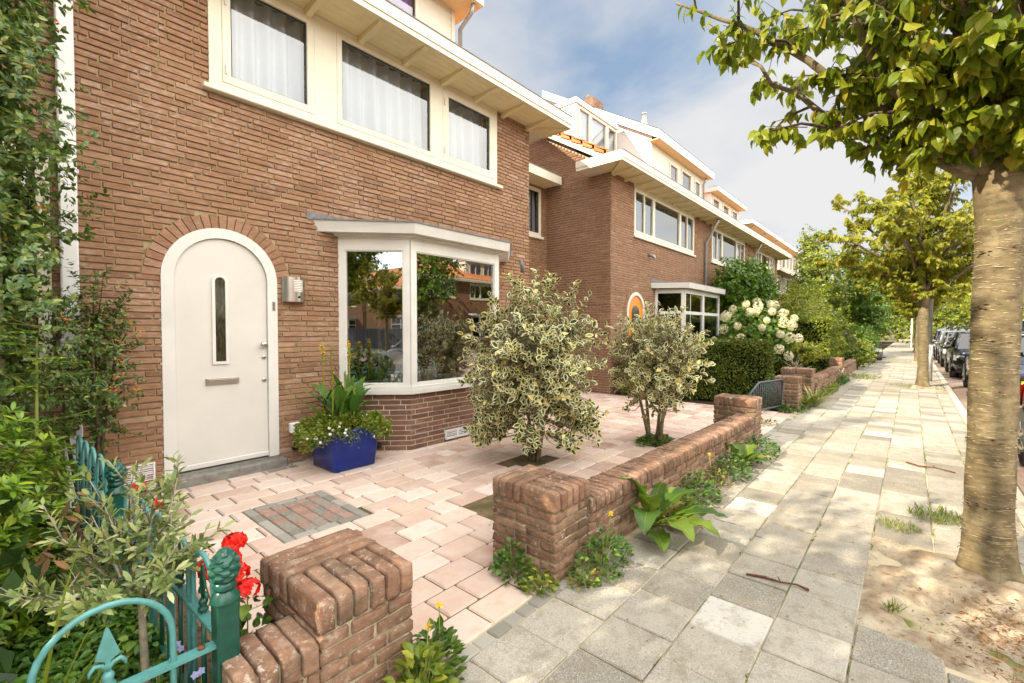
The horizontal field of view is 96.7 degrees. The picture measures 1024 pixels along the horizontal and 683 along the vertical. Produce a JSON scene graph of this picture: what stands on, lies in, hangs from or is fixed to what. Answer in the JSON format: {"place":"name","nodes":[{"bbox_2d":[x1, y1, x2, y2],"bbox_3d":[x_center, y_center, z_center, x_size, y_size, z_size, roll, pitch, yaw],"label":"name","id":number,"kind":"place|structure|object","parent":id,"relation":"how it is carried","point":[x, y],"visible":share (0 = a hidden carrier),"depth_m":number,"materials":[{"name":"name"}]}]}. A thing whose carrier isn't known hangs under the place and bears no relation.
{"place":"outdoors","nodes":[
{"label":"outdoors","id":0,"kind":"place"},
{"bbox_2d":[9,514,211,682],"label":"garden soil","id":1,"kind":"structure","parent":0,"point":[157,655],"depth_m":2.21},
{"bbox_2d":[0,401,96,682],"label":"shrub","id":2,"kind":"object","parent":1,"relation":"on","point":[22,522],"visible":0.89,"depth_m":1.93,"materials":[{"name":"green plant"}]},
{"bbox_2d":[0,330,97,498],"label":"sapling","id":3,"kind":"object","parent":1,"relation":"on","point":[36,395],"visible":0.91,"depth_m":2.73,"materials":[{"name":"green plant"}]},
{"bbox_2d":[0,0,119,521],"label":"holly tree","id":4,"kind":"object","parent":1,"relation":"on","point":[30,239],"visible":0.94,"depth_m":2.81,"materials":[{"name":"green plant"}]},
{"bbox_2d":[25,492,96,592],"bbox_3d":[-1.856,0.863,1.883,0.306,0.397,0.260,1,2,41],"label":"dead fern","id":5,"kind":"object","parent":1,"relation":"on","point":[61,564],"visible":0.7,"depth_m":1.87,"materials":[{"name":"plant"}]},
{"bbox_2d":[42,553,121,682],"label":"iris plant","id":6,"kind":"object","parent":1,"relation":"on","point":[51,651],"visible":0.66,"depth_m":1.26,"materials":[{"name":"green plant"}]},
{"bbox_2d":[22,258,147,497],"bbox_3d":[-3.153,0.363,3.385,0.442,1.948,0.716,1,2,41],"label":"firethorn","id":7,"kind":"object","parent":1,"relation":"on","point":[98,440],"visible":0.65,"depth_m":3.39,"materials":[{"name":"green plant"}]},
{"bbox_2d":[0,568,180,682],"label":"ground cover","id":8,"kind":"object","parent":1,"relation":"on","point":[66,648],"visible":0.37,"depth_m":1.86,"materials":[{"name":"green plant"}]},
{"bbox_2d":[156,641,204,682],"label":"periwinkle","id":9,"kind":"object","parent":8,"relation":"on","point":[200,671],"visible":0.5,"depth_m":1.54,"materials":[{"name":"purple plant"}]},
{"bbox_2d":[72,435,111,571],"bbox_3d":[-2.630,0.979,2.853,1.416,0.658,0.036,1,2,40],"label":"iron fence panel","id":10,"kind":"object","parent":1,"relation":"on","point":[86,456],"visible":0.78,"depth_m":2.83,"materials":[{"name":"teal paint"}]},
{"bbox_2d":[0,450,235,682],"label":"olive tree","id":11,"kind":"object","parent":1,"relation":"on","point":[158,576],"visible":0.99,"depth_m":1.52,"materials":[{"name":"green plant"}]},
{"bbox_2d":[26,547,241,682],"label":"iron fence panel","id":12,"kind":"object","parent":1,"relation":"on","point":[223,569],"visible":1,"depth_m":1.37,"materials":[{"name":"teal paint"}]},
{"bbox_2d":[105,461,213,682],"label":"iron fence panel","id":13,"kind":"object","parent":1,"relation":"on","point":[197,608],"visible":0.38,"depth_m":1.71,"materials":[{"name":"teal paint"}]},
{"bbox_2d":[128,394,784,640],"bbox_3d":[0.098,1.251,6.283,5.300,0.001,8.280,1,2,41],"label":"courtyard bed","id":14,"kind":"object","parent":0,"point":[485,505],"visible":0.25,"depth_m":3.60,"materials":[{"name":"soil"}]},
{"bbox_2d":[257,495,353,535],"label":"inset cobbles","id":15,"kind":"object","parent":14,"relation":"on","point":[304,514],"visible":0.88,"depth_m":3.46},
{"bbox_2d":[242,490,368,542],"bbox_3d":[-1.587,1.331,3.494,0.790,0.042,0.621,1,2,41],"label":"inset border","id":16,"kind":"object","parent":14,"relation":"on","point":[268,526],"visible":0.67,"depth_m":3.40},
{"bbox_2d":[456,266,613,461],"bbox_3d":[0.242,0.261,4.874,1.621,2.085,1.615,1,2,41],"label":"holly bush","id":17,"kind":"object","parent":14,"relation":"on","point":[540,368],"visible":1,"depth_m":4.59,"materials":[{"name":"green plant"}]},
{"bbox_2d":[606,301,714,445],"bbox_3d":[1.797,0.385,5.606,1.294,1.799,1.117,0,2,16],"label":"holly bush","id":18,"kind":"object","parent":14,"relation":"on","point":[651,355],"visible":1,"depth_m":5.42,"materials":[{"name":"green plant"}]},
{"bbox_2d":[128,391,791,666],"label":"courtyard paving","id":19,"kind":"structure","parent":0,"point":[477,470],"depth_m":3.76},
{"bbox_2d":[196,531,273,675],"bbox_3d":[-1.018,1.016,1.732,0.350,0.632,0.305,1,2,41],"label":"geranium","id":20,"kind":"object","parent":19,"relation":"on","point":[235,541],"visible":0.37,"depth_m":1.65,"materials":[{"name":"red plant"}]},
{"bbox_2d":[222,528,412,682],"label":"brick pillar","id":21,"kind":"structure","parent":19,"relation":"on","point":[339,608],"depth_m":1.63,"materials":[{"name":"brick"}]},
{"bbox_2d":[311,424,376,472],"bbox_3d":[-1.745,1.075,4.736,0.497,0.404,0.492,1,2,41],"label":"planter","id":22,"kind":"object","parent":19,"relation":"on","point":[337,455],"visible":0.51,"depth_m":4.55,"materials":[{"name":"blue ceramic"}]},
{"bbox_2d":[300,339,373,428],"bbox_3d":[-1.802,0.449,4.702,0.737,0.946,0.659,0,2,-17],"label":"canna plant","id":23,"kind":"object","parent":22,"relation":"in","point":[340,399],"visible":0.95,"depth_m":4.65,"materials":[{"name":"green plant"}]},
{"bbox_2d":[292,408,392,453],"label":"trailing plant","id":24,"kind":"object","parent":22,"relation":"in","point":[366,420],"visible":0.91,"depth_m":4.54,"materials":[{"name":"green plant"}]},
{"bbox_2d":[141,418,791,673],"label":"edging setts","id":25,"kind":"structure","parent":19,"relation":"on","point":[496,631],"depth_m":2.23,"materials":[{"name":"stone"}]},
{"bbox_2d":[488,537,536,588],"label":"weed","id":26,"kind":"object","parent":19,"relation":"on","point":[506,558],"visible":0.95,"depth_m":2.58,"materials":[{"name":"green plant"}]},
{"bbox_2d":[519,566,560,595],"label":"weed","id":27,"kind":"object","parent":19,"relation":"on","point":[540,582],"visible":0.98,"depth_m":2.45,"materials":[{"name":"green plant"}]},
{"bbox_2d":[634,433,671,446],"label":"weed","id":28,"kind":"object","parent":19,"relation":"on","point":[639,440],"visible":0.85,"depth_m":5.61,"materials":[{"name":"green plant"}]},
{"bbox_2d":[183,331,912,639],"bbox_3d":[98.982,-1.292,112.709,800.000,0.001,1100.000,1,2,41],"label":"ground","id":29,"kind":"structure","parent":0,"point":[890,339],"depth_m":83.37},
{"bbox_2d":[0,0,572,509],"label":"brick house","id":30,"kind":"structure","parent":29,"relation":"on","point":[228,204],"depth_m":4.65,"materials":[{"name":"brick"}]},
{"bbox_2d":[0,141,53,398],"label":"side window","id":31,"kind":"structure","parent":30,"relation":"in","point":[39,198],"depth_m":3.42,"materials":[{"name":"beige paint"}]},
{"bbox_2d":[174,239,268,471],"bbox_3d":[-2.747,0.102,4.349,0.105,2.146,0.772,1,2,41],"label":"door","id":32,"kind":"structure","parent":30,"relation":"in","point":[221,344],"depth_m":4.33,"materials":[{"name":"paint"}]},
{"bbox_2d":[231,0,302,102],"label":"curtain","id":33,"kind":"object","parent":30,"relation":"hanging from","point":[267,48],"visible":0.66,"depth_m":4.77,"materials":[{"name":"fabric"}]},
{"bbox_2d":[221,0,314,113],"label":"window","id":34,"kind":"structure","parent":30,"relation":"in","point":[226,22],"depth_m":4.67,"materials":[{"name":"beige paint"}]},
{"bbox_2d":[282,276,304,302],"bbox_3d":[-2.280,-0.546,4.783,0.100,0.260,0.236,1,2,41],"label":"wall lamp","id":35,"kind":"object","parent":30,"relation":"attached to","point":[293,289],"visible":1,"depth_m":4.73,"materials":[{"name":"metal"}]},
{"bbox_2d":[342,44,421,147],"bbox_3d":[-1.688,-2.987,5.794,0.172,1.080,1.370,1,2,41],"label":"curtain","id":36,"kind":"object","parent":30,"relation":"hanging from","point":[385,100],"visible":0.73,"depth_m":5.83,"materials":[{"name":"fabric"}]},
{"bbox_2d":[336,31,433,157],"bbox_3d":[-1.536,-2.990,5.664,0.070,1.020,1.383,1,2,41],"label":"window","id":37,"kind":"structure","parent":30,"relation":"in","point":[340,38],"depth_m":5.57,"materials":[{"name":"beige paint"}]},
{"bbox_2d":[389,0,411,14],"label":"curtain","id":38,"kind":"object","parent":30,"relation":"hanging from","point":[406,5],"visible":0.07,"depth_m":6.06,"materials":[{"name":"purple fabric"}]},
{"bbox_2d":[389,353,436,377],"bbox_3d":[-1.218,0.695,6.346,0.580,1.050,0.800,1,2,41],"label":"armchair","id":39,"kind":"object","parent":30,"relation":"in","point":[396,370],"visible":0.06,"depth_m":6.28,"materials":[{"name":"fabric"}]},
{"bbox_2d":[420,372,432,380],"bbox_3d":[-1.053,0.442,5.596,0.150,0.130,0.152,1,2,41],"label":"flower pot","id":40,"kind":"object","parent":30,"relation":"on","point":[425,376],"visible":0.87,"depth_m":5.54,"materials":[{"name":"white ceramic"}]},
{"bbox_2d":[417,348,433,372],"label":"potted plant","id":41,"kind":"object","parent":40,"relation":"in","point":[425,358],"visible":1,"depth_m":5.59,"materials":[{"name":"green plant"}]},
{"bbox_2d":[449,100,482,167],"bbox_3d":[-0.790,-3.014,6.822,0.154,1.080,1.022,1,2,39],"label":"curtain","id":42,"kind":"object","parent":30,"relation":"hanging from","point":[465,134],"visible":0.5,"depth_m":6.94,"materials":[{"name":"fabric"}]},
{"bbox_2d":[443,87,494,178],"bbox_3d":[-0.635,-3.016,6.689,0.070,1.020,1.033,1,2,41],"label":"window","id":43,"kind":"structure","parent":30,"relation":"in","point":[448,94],"depth_m":6.68,"materials":[{"name":"beige paint"}]},
{"bbox_2d":[459,162,561,322],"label":"link building","id":44,"kind":"structure","parent":29,"relation":"on","point":[541,179],"depth_m":10.73,"materials":[{"name":"brown brick"}]},
{"bbox_2d":[528,185,540,236],"bbox_3d":[0.312,-3.024,10.413,0.070,1.120,1.068,1,2,41],"label":"window","id":45,"kind":"structure","parent":44,"relation":"in","point":[531,188],"depth_m":10.74,"materials":[{"name":"beige paint"}]},
{"bbox_2d":[691,185,765,342],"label":"brick house","id":46,"kind":"structure","parent":29,"relation":"on","point":[731,233],"depth_m":15.79,"materials":[{"name":"beige paint"}]},
{"bbox_2d":[711,228,722,262],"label":"window","id":47,"kind":"structure","parent":46,"relation":"in","point":[717,232],"depth_m":15.16,"materials":[{"name":"beige paint"}]},
{"bbox_2d":[738,238,791,291],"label":"brick house","id":48,"kind":"structure","parent":29,"relation":"on","point":[769,250],"depth_m":20.10,"materials":[{"name":"beige paint"}]},
{"bbox_2d":[878,315,938,342],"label":"shrub","id":49,"kind":"object","parent":29,"relation":"on","point":[901,331],"visible":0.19,"depth_m":47.74,"materials":[{"name":"green plant"}]},
{"bbox_2d":[933,362,1023,527],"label":"kerb","id":50,"kind":"structure","parent":29,"relation":"on","point":[962,412],"depth_m":7.70,"materials":[{"name":"concrete"}]},
{"bbox_2d":[455,0,1002,330],"label":"sky","id":51,"kind":"structure","parent":0,"point":[635,57],"materials":[{"name":"blue"}]},
{"bbox_2d":[441,339,1023,682],"bbox_3d":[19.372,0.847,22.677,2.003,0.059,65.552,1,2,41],"label":"pavement","id":52,"kind":"structure","parent":0,"point":[816,623],"depth_m":2.64,"materials":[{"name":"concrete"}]},
{"bbox_2d":[382,622,458,682],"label":"weed","id":53,"kind":"object","parent":52,"relation":"on","point":[437,672],"visible":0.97,"depth_m":1.73,"materials":[{"name":"green plant"}]},
{"bbox_2d":[410,601,467,681],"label":"weed","id":54,"kind":"object","parent":52,"relation":"on","point":[447,638],"visible":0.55,"depth_m":1.86,"materials":[{"name":"green plant"}]},
{"bbox_2d":[564,566,603,591],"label":"weed","id":55,"kind":"object","parent":52,"relation":"on","point":[589,579],"visible":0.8,"depth_m":2.50,"materials":[{"name":"green plant"}]},
{"bbox_2d":[565,511,634,588],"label":"weed","id":56,"kind":"object","parent":52,"relation":"on","point":[615,546],"visible":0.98,"depth_m":2.63,"materials":[{"name":"green plant"}]},
{"bbox_2d":[492,393,761,583],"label":"garden wall","id":57,"kind":"structure","parent":52,"relation":"on","point":[551,519],"depth_m":2.82,"materials":[{"name":"brick"}]},
{"bbox_2d":[620,475,728,550],"bbox_3d":[1.118,1.121,3.091,0.626,0.391,0.898,1,2,41],"label":"dock plant","id":58,"kind":"object","parent":52,"relation":"on","point":[661,498],"visible":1,"depth_m":3.07,"materials":[{"name":"green plant"}]},
{"bbox_2d":[654,494,703,528],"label":"weed","id":59,"kind":"object","parent":52,"relation":"on","point":[690,500],"visible":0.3,"depth_m":3.39,"materials":[{"name":"green plant"}]},
{"bbox_2d":[679,469,722,507],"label":"weed","id":60,"kind":"object","parent":52,"relation":"on","point":[708,482],"visible":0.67,"depth_m":3.70,"materials":[{"name":"green plant"}]},
{"bbox_2d":[697,453,734,496],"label":"weed","id":61,"kind":"object","parent":52,"relation":"on","point":[723,477],"visible":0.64,"depth_m":4.00,"materials":[{"name":"green plant"}]},
{"bbox_2d":[709,450,754,485],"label":"weed","id":62,"kind":"object","parent":52,"relation":"on","point":[741,466],"visible":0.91,"depth_m":4.27,"materials":[{"name":"green plant"}]},
{"bbox_2d":[727,442,771,465],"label":"dock plant","id":63,"kind":"object","parent":52,"relation":"on","point":[745,451],"visible":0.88,"depth_m":4.66,"materials":[{"name":"green plant"}]},
{"bbox_2d":[541,388,964,681],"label":"joint moss","id":64,"kind":"object","parent":52,"relation":"on","point":[820,521],"visible":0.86,"depth_m":3.22,"materials":[{"name":"green plant"}]},
{"bbox_2d":[736,434,781,463],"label":"weed","id":65,"kind":"object","parent":52,"relation":"on","point":[757,442],"visible":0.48,"depth_m":5.07,"materials":[{"name":"green plant"}]},
{"bbox_2d":[562,482,1023,682],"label":"leaf litter","id":66,"kind":"object","parent":52,"relation":"on","point":[985,640],"visible":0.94,"depth_m":2.06,"materials":[{"name":"plant"}]},
{"bbox_2d":[801,385,840,407],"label":"grass tuft","id":67,"kind":"object","parent":52,"relation":"on","point":[806,400],"visible":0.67,"depth_m":8.21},
{"bbox_2d":[844,337,879,368],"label":"shrub","id":68,"kind":"object","parent":52,"relation":"on","point":[861,353],"visible":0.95,"depth_m":16.14,"materials":[{"name":"green plant"}]},
{"bbox_2d":[875,514,921,533],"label":"grass tuft","id":69,"kind":"object","parent":52,"relation":"on","point":[898,526],"visible":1,"depth_m":3.22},
{"bbox_2d":[910,384,946,391],"bbox_3d":[10.077,1.097,11.051,0.640,0.096,1.200,1,2,41],"label":"sand pit","id":70,"kind":"object","parent":52,"relation":"on","point":[913,386],"visible":0.73,"depth_m":10.84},
{"bbox_2d":[813,166,974,386],"bbox_3d":[10.052,-1.772,10.789,4.728,5.838,4.847,1,2,41],"label":"street tree","id":71,"kind":"object","parent":70,"relation":"on","point":[925,264],"visible":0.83,"depth_m":10.68,"materials":[{"name":"green plant"}]},
{"bbox_2d":[929,186,936,380],"bbox_3d":[11.405,-1.679,12.371,0.390,5.630,0.400,1,2,41],"label":"street lamp","id":72,"kind":"object","parent":52,"relation":"on","point":[930,338],"visible":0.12,"depth_m":12.37,"materials":[{"name":"metal"}]},
{"bbox_2d":[905,501,962,525],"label":"grass tuft","id":73,"kind":"object","parent":52,"relation":"on","point":[931,512],"visible":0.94,"depth_m":3.38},
{"bbox_2d":[854,538,1023,682],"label":"sand pit","id":74,"kind":"object","parent":52,"relation":"on","point":[926,571],"visible":0.86,"depth_m":2.32,"materials":[{"name":"sand"}]},
{"bbox_2d":[676,0,1023,583],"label":"street tree","id":75,"kind":"object","parent":74,"relation":"on","point":[953,104],"visible":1,"depth_m":2.48,"materials":[{"name":"green plant"}]},
{"bbox_2d":[613,342,893,412],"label":"front gardens","id":76,"kind":"object","parent":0,"point":[884,345],"visible":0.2,"depth_m":9.17,"materials":[{"name":"stone"}]},
{"bbox_2d":[529,90,728,393],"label":"brick house","id":77,"kind":"structure","parent":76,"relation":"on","point":[632,212],"depth_m":10.84,"materials":[{"name":"brick"}]},
{"bbox_2d":[577,105,590,156],"bbox_3d":[1.710,-5.017,10.886,0.070,1.040,0.520,1,2,41],"label":"dormer window","id":78,"kind":"structure","parent":77,"relation":"in","point":[580,108],"depth_m":10.92,"materials":[{"name":"beige paint"}]},
{"bbox_2d":[590,114,606,156],"bbox_3d":[2.152,-5.030,11.389,0.070,1.040,0.780,1,2,41],"label":"dormer window","id":79,"kind":"structure","parent":77,"relation":"in","point":[593,117],"depth_m":11.40,"materials":[{"name":"beige paint"}]},
{"bbox_2d":[629,296,642,334],"bbox_3d":[2.921,-0.036,10.853,0.042,2.102,0.764,1,2,41],"label":"door","id":80,"kind":"structure","parent":77,"relation":"in","point":[635,307],"depth_m":10.79,"materials":[{"name":"orange paint"}]},
{"bbox_2d":[633,188,653,238],"bbox_3d":[3.193,-3.076,11.052,0.070,1.028,1.070,1,2,41],"label":"window","id":81,"kind":"structure","parent":77,"relation":"in","point":[644,195],"depth_m":11.04,"materials":[{"name":"beige paint"}]},
{"bbox_2d":[654,198,680,247],"bbox_3d":[4.115,-3.102,12.102,0.070,1.028,1.725,1,2,41],"label":"window","id":82,"kind":"structure","parent":77,"relation":"in","point":[678,212],"depth_m":12.29,"materials":[{"name":"beige paint"}]},
{"bbox_2d":[680,212,693,252],"bbox_3d":[5.038,-3.129,13.153,0.070,1.028,1.070,1,2,41],"label":"window","id":83,"kind":"structure","parent":77,"relation":"in","point":[686,216],"depth_m":13.15,"materials":[{"name":"beige paint"}]},
{"bbox_2d":[620,337,776,401],"bbox_3d":[3.792,0.534,9.536,2.975,1.310,1.078,1,2,22],"label":"hedge","id":84,"kind":"object","parent":76,"relation":"on","point":[743,366],"visible":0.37,"depth_m":8.91,"materials":[{"name":"green plant"}]},
{"bbox_2d":[710,254,780,338],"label":"bush","id":85,"kind":"object","parent":76,"relation":"on","point":[740,282],"visible":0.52,"depth_m":14.11,"materials":[{"name":"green plant"}]},
{"bbox_2d":[712,297,803,366],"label":"hydrangea","id":86,"kind":"object","parent":76,"relation":"on","point":[770,322],"visible":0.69,"depth_m":11.23,"materials":[{"name":"white plant"}]},
{"bbox_2d":[738,219,801,311],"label":"brick house","id":87,"kind":"structure","parent":76,"relation":"on","point":[783,275],"depth_m":27.65,"materials":[{"name":"beige paint"}]},
{"bbox_2d":[774,375,801,411],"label":"brick pillar","id":88,"kind":"structure","parent":76,"relation":"on","point":[792,389],"depth_m":7.94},
{"bbox_2d":[748,379,783,410],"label":"iron gate","id":89,"kind":"structure","parent":88,"relation":"attached to","point":[755,388],"depth_m":7.71,"materials":[{"name":"metal"}]},
{"bbox_2d":[770,239,805,296],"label":"brick house","id":90,"kind":"structure","parent":76,"relation":"on","point":[788,264],"depth_m":35.12,"materials":[{"name":"beige paint"}]},
{"bbox_2d":[774,403,810,414],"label":"weed","id":91,"kind":"object","parent":76,"relation":"on","point":[796,406],"visible":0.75,"depth_m":7.77,"materials":[{"name":"green plant"}]},
{"bbox_2d":[750,316,838,375],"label":"hedge","id":92,"kind":"object","parent":76,"relation":"on","point":[819,329],"visible":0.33,"depth_m":13.33,"materials":[{"name":"green plant"}]},
{"bbox_2d":[781,340,831,367],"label":"ball shrub","id":93,"kind":"object","parent":76,"relation":"on","point":[808,353],"visible":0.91,"depth_m":10.94,"materials":[{"name":"green plant"}]},
{"bbox_2d":[778,282,849,356],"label":"shrub","id":94,"kind":"object","parent":76,"relation":"on","point":[807,309],"visible":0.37,"depth_m":17.06,"materials":[{"name":"green plant"}]},
{"bbox_2d":[780,357,856,396],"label":"garden wall","id":95,"kind":"structure","parent":76,"relation":"on","point":[813,380],"depth_m":10.21,"materials":[{"name":"brick"}]},
{"bbox_2d":[780,273,860,358],"bbox_3d":[13.117,-1.040,19.582,3.130,3.900,5.021,1,2,41],"label":"shrub","id":96,"kind":"object","parent":76,"relation":"on","point":[843,328],"visible":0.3,"depth_m":19.05,"materials":[{"name":"green plant"}]},
{"bbox_2d":[788,224,857,324],"bbox_3d":[15.439,-2.612,22.706,2.844,6.874,4.389,1,2,41],"label":"tree","id":97,"kind":"object","parent":76,"relation":"on","point":[834,295],"visible":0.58,"depth_m":22.51,"materials":[{"name":"green plant"}]},
{"bbox_2d":[833,246,895,333],"bbox_3d":[19.491,-2.303,25.143,3.243,6.133,5.261,1,2,41],"label":"tree","id":98,"kind":"object","parent":76,"relation":"on","point":[867,308],"visible":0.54,"depth_m":24.10,"materials":[{"name":"green plant"}]},
{"bbox_2d":[846,318,882,348],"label":"shrub","id":99,"kind":"object","parent":76,"relation":"on","point":[868,334],"visible":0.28,"depth_m":21.89,"materials":[{"name":"green plant"}]},
{"bbox_2d":[851,289,902,338],"bbox_3d":[29.957,-2.974,37.918,4.358,6.868,11.027,1,2,41],"label":"tree","id":100,"kind":"object","parent":76,"relation":"on","point":[894,324],"visible":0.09,"depth_m":38.26,"materials":[{"name":"green plant"}]},
{"bbox_2d":[933,355,1023,494],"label":"road","id":101,"kind":"structure","parent":0,"point":[958,388],"depth_m":11.21,"materials":[{"name":"asphalt"}]},
{"bbox_2d":[899,298,970,338],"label":"tree","id":102,"kind":"object","parent":101,"relation":"on","point":[951,317],"visible":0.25,"depth_m":53.46,"materials":[{"name":"green plant"}]},
{"bbox_2d":[934,331,966,366],"bbox_3d":[19.153,0.293,19.124,2.140,1.477,4.215,1,2,41],"label":"parked car","id":103,"kind":"object","parent":101,"relation":"on","point":[946,340],"visible":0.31,"depth_m":19.05,"materials":[{"name":"grey paint"}]},
{"bbox_2d":[941,331,969,377],"bbox_3d":[15.472,0.400,14.905,2.140,1.477,4.215,1,2,41],"label":"parked car","id":104,"kind":"object","parent":101,"relation":"on","point":[954,360],"visible":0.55,"depth_m":14.59,"materials":[{"name":"black paint"}]},
{"bbox_2d":[950,283,1023,319],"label":"tree","id":105,"kind":"object","parent":101,"relation":"on","point":[965,304],"visible":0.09,"depth_m":43.43,"materials":[{"name":"green plant"}]},
{"bbox_2d":[960,332,1023,387],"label":"parked car","id":106,"kind":"object","parent":101,"relation":"on","point":[965,372],"visible":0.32,"depth_m":10.58,"materials":[{"name":"blue paint"}]},
{"bbox_2d":[1018,384,1023,466],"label":"parked car","id":107,"kind":"object","parent":101,"relation":"on","point":[1021,441],"visible":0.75,"depth_m":5.03,"materials":[{"name":"beige paint"}]},
{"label":"sand pit","id":108,"kind":"structure","parent":0,"visible":0},
{"bbox_2d":[851,237,972,360],"bbox_3d":[17.910,-2.004,19.949,4.847,5.838,4.728,0,1,11],"label":"street tree","id":109,"kind":"object","parent":108,"relation":"on","point":[892,293],"visible":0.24,"depth_m":19.82,"materials":[{"name":"green plant"}]},
{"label":"sand pit","id":110,"kind":"structure","parent":0,"visible":0},
{"bbox_2d":[890,283,970,351],"bbox_3d":[25.233,-2.226,28.717,4.728,5.838,4.847,0,1,-8],"label":"street tree","id":111,"kind":"object","parent":110,"relation":"on","point":[952,300],"visible":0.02,"depth_m":28.17,"materials":[{"name":"green plant"}]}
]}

